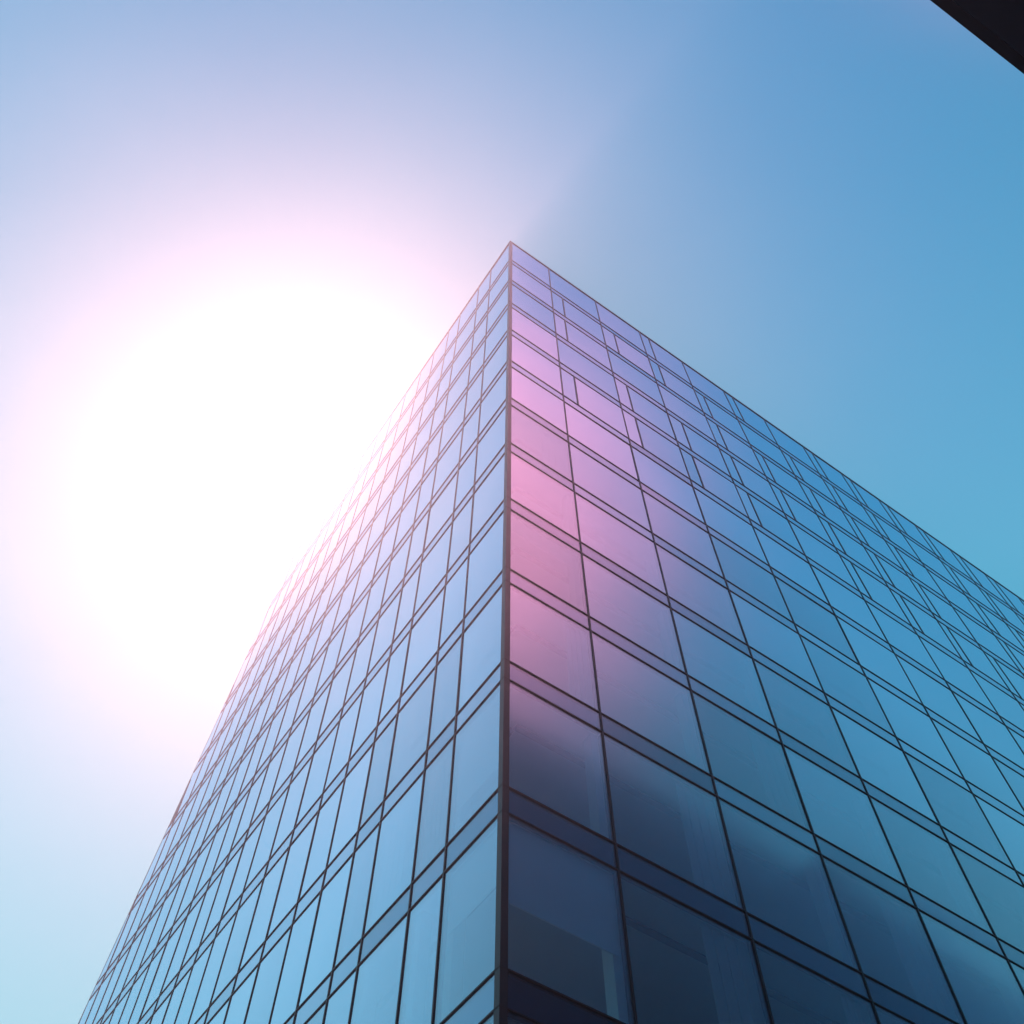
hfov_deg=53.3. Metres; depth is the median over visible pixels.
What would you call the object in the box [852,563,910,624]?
window
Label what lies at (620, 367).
window
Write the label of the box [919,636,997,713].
window
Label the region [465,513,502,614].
window
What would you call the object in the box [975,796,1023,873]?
window
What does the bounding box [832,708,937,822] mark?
window
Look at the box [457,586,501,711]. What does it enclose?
window
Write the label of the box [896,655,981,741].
window
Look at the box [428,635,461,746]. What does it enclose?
window
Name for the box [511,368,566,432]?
window
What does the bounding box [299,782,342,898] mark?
window
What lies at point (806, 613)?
window
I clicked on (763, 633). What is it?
window
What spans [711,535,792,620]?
window
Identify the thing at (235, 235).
sky
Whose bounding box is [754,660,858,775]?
window
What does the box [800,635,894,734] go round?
window
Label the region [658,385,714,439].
window
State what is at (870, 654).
window
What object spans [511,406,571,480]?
window
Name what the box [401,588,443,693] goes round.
window
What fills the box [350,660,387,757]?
window
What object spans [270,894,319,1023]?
window
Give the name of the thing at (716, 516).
window
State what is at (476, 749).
window
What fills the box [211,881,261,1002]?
window
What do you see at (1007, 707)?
window
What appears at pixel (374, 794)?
window
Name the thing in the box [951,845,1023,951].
window
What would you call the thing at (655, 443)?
window
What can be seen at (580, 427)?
window
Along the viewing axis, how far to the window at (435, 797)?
21.13 m
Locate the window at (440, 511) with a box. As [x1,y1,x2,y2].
[424,473,456,548]
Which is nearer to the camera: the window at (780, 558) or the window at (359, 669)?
the window at (359, 669)
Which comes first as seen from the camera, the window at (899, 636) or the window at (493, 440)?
the window at (493, 440)
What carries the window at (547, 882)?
in the office tower
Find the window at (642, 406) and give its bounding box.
[627,386,675,438]
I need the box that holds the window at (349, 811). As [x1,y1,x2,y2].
[327,745,372,865]
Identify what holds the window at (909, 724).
in the office tower
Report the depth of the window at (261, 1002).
24.56 m
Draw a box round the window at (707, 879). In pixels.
[674,782,731,902]
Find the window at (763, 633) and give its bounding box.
[730,591,822,690]
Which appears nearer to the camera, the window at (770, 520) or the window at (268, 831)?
the window at (268, 831)
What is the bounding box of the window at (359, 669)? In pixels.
[344,622,376,703]
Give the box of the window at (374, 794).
[359,717,395,827]
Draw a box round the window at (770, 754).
[747,732,799,824]
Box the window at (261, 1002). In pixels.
[245,927,290,1023]
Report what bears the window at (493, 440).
in the office tower
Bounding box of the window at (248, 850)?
[222,818,263,916]
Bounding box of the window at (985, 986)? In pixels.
[920,911,1023,1023]
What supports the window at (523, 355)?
in the office tower
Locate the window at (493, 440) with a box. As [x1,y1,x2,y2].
[475,407,505,481]
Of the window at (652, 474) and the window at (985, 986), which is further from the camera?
the window at (652, 474)
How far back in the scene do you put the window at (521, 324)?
44.72 m
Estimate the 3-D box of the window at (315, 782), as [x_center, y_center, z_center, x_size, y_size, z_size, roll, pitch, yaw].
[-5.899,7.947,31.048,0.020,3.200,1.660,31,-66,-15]
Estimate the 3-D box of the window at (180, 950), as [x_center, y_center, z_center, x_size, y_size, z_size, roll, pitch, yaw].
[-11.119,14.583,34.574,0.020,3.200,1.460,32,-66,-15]
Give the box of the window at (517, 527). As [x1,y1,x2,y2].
[510,516,577,570]
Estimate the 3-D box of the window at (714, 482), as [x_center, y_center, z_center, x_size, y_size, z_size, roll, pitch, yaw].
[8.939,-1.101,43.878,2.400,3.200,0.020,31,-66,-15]
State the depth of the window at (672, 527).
35.99 m
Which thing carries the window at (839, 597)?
in the office tower
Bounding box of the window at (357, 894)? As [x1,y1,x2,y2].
[334,825,378,966]
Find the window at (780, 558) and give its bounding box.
[754,528,828,603]
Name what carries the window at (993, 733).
in the office tower
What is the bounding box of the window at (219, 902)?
[201,845,242,942]
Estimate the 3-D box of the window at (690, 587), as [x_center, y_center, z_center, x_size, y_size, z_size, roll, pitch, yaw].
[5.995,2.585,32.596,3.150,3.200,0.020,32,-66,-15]
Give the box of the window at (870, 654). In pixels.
[837,617,921,702]
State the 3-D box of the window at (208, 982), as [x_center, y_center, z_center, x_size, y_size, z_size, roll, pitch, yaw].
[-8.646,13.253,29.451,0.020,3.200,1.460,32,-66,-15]
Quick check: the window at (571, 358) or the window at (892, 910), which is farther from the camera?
the window at (571, 358)
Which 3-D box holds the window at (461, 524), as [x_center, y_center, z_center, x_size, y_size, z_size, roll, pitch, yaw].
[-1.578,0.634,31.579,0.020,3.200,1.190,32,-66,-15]
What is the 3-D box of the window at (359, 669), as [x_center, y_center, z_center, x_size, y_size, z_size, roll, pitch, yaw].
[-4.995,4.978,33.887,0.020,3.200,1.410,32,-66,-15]
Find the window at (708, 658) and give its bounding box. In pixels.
[672,609,774,725]
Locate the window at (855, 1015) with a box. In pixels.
[840,995,866,1023]
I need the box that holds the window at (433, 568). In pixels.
[414,523,451,613]
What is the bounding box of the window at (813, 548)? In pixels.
[789,521,857,588]
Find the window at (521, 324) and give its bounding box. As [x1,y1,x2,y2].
[512,308,558,359]
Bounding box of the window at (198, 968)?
[175,942,212,1023]
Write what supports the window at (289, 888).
in the office tower
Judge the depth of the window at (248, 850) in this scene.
32.86 m
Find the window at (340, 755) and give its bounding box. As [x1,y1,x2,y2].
[324,693,361,789]
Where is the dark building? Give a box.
[930,0,1023,73]
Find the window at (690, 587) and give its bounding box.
[656,544,746,643]
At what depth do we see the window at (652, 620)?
28.48 m
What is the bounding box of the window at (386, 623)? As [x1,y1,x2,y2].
[367,591,400,673]
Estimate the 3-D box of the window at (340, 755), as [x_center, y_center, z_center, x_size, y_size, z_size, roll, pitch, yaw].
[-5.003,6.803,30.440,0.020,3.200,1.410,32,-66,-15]
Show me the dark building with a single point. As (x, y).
(996, 26)
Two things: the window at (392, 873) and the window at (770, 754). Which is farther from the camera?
the window at (770, 754)
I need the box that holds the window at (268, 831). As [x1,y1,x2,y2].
[244,788,287,888]
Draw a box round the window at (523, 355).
[512,335,562,393]
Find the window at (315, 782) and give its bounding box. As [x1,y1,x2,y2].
[295,724,337,825]
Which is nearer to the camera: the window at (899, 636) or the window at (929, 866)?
the window at (929, 866)
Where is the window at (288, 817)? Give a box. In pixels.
[270,757,311,856]
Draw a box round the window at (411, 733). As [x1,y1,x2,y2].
[385,669,434,796]
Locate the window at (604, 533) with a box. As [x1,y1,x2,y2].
[576,494,666,593]
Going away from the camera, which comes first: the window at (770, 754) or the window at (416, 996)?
the window at (416, 996)
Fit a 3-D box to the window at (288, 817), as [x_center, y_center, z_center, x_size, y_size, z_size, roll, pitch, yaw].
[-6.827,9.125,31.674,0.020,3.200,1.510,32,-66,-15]
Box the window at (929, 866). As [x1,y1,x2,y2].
[870,797,993,934]
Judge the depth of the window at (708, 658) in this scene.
29.07 m
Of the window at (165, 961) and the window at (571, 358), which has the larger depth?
the window at (571, 358)
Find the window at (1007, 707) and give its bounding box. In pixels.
[970,670,1023,730]
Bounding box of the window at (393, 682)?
[378,633,408,722]
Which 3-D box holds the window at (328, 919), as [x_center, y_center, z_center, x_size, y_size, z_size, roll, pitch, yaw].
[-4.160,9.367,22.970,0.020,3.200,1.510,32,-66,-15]
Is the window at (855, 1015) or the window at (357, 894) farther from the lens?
the window at (357, 894)
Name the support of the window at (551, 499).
in the office tower
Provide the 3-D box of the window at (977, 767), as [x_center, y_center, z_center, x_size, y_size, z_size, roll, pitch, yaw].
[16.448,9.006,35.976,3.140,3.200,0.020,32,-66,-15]
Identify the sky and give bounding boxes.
[0,0,1023,1023]
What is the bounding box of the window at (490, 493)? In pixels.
[470,454,504,541]
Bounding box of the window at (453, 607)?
[439,558,467,646]
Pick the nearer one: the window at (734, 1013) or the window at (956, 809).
the window at (734, 1013)
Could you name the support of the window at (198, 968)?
in the office tower
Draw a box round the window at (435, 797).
[413,738,452,879]
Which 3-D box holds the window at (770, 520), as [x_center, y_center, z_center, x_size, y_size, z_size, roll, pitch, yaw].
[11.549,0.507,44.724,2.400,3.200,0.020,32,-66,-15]
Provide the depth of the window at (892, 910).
23.46 m
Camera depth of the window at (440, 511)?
35.60 m
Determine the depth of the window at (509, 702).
20.51 m
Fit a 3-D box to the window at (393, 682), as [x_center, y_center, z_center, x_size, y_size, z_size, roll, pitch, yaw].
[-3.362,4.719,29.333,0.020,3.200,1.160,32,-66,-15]
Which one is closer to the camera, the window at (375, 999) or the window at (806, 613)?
the window at (375, 999)
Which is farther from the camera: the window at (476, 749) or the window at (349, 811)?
the window at (349, 811)
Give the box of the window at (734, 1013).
[700,923,759,1023]
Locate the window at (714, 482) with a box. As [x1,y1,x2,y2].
[694,457,747,515]
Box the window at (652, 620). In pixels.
[583,555,685,672]
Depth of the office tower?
29.07 m
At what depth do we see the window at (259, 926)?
28.16 m
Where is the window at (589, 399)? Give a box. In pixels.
[575,378,627,436]
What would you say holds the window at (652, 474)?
in the office tower
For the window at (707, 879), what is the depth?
21.76 m
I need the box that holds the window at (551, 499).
[511,452,578,539]
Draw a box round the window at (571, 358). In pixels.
[557,339,618,400]
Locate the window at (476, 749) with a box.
[447,683,499,842]
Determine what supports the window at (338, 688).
in the office tower
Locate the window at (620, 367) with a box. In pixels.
[608,350,663,405]
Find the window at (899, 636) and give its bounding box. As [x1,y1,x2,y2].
[866,601,943,678]
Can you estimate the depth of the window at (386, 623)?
33.26 m
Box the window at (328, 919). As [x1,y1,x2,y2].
[298,855,352,1006]
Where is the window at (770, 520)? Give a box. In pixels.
[749,494,803,553]
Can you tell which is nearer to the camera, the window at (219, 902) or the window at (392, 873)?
the window at (392, 873)
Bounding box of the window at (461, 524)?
[448,496,472,569]
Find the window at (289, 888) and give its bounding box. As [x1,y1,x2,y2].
[267,814,316,936]
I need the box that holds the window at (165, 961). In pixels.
[140,918,185,1017]
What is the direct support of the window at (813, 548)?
in the office tower
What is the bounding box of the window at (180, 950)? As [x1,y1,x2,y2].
[161,894,204,991]
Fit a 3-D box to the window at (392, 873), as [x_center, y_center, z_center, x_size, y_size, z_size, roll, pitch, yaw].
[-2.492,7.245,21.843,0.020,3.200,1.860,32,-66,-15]
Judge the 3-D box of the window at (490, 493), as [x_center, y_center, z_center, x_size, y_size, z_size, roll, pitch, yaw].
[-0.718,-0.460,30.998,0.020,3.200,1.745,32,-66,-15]
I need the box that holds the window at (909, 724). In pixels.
[868,679,962,776]
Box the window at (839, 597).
[811,565,886,640]
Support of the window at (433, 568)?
in the office tower
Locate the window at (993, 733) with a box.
[953,692,1023,767]
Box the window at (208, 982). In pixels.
[189,914,235,1023]
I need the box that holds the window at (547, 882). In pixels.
[508,823,619,956]
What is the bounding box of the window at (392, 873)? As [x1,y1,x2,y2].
[364,773,422,933]
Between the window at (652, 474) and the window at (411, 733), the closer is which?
the window at (411, 733)
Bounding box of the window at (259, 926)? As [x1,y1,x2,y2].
[239,849,287,969]
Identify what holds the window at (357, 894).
in the office tower
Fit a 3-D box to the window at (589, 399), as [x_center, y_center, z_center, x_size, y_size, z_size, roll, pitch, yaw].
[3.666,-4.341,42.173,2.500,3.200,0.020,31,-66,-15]
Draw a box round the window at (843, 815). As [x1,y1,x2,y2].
[784,746,905,884]
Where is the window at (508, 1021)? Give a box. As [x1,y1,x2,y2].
[507,1019,517,1023]
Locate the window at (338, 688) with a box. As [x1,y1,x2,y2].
[318,651,354,736]
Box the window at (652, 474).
[632,447,704,522]
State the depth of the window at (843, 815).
26.45 m
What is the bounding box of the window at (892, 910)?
[876,894,952,1019]
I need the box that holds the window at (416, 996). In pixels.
[397,877,441,1023]
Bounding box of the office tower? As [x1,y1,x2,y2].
[78,241,1023,1023]
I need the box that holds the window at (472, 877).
[439,818,496,948]
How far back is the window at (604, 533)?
31.67 m
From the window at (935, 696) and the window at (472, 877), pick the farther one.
the window at (935, 696)
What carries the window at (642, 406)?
in the office tower
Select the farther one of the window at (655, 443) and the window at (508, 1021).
the window at (655, 443)
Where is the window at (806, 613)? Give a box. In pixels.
[775,577,857,662]
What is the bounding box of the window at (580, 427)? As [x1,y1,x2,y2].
[565,403,637,478]
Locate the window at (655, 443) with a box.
[637,419,688,476]
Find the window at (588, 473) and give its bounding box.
[570,444,650,530]
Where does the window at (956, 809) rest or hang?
in the office tower
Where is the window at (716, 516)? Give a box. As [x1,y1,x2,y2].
[694,488,768,564]
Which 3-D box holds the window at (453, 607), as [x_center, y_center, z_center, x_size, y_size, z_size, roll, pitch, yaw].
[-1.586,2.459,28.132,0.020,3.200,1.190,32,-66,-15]
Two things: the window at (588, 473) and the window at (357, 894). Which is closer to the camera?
the window at (357, 894)
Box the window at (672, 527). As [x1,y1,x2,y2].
[643,491,723,576]
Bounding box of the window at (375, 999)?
[350,915,406,1023]
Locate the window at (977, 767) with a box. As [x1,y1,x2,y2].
[932,719,1023,814]
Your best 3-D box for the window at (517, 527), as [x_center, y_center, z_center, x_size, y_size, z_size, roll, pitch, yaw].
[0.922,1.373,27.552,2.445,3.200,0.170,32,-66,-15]
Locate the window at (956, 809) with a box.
[905,753,1012,867]

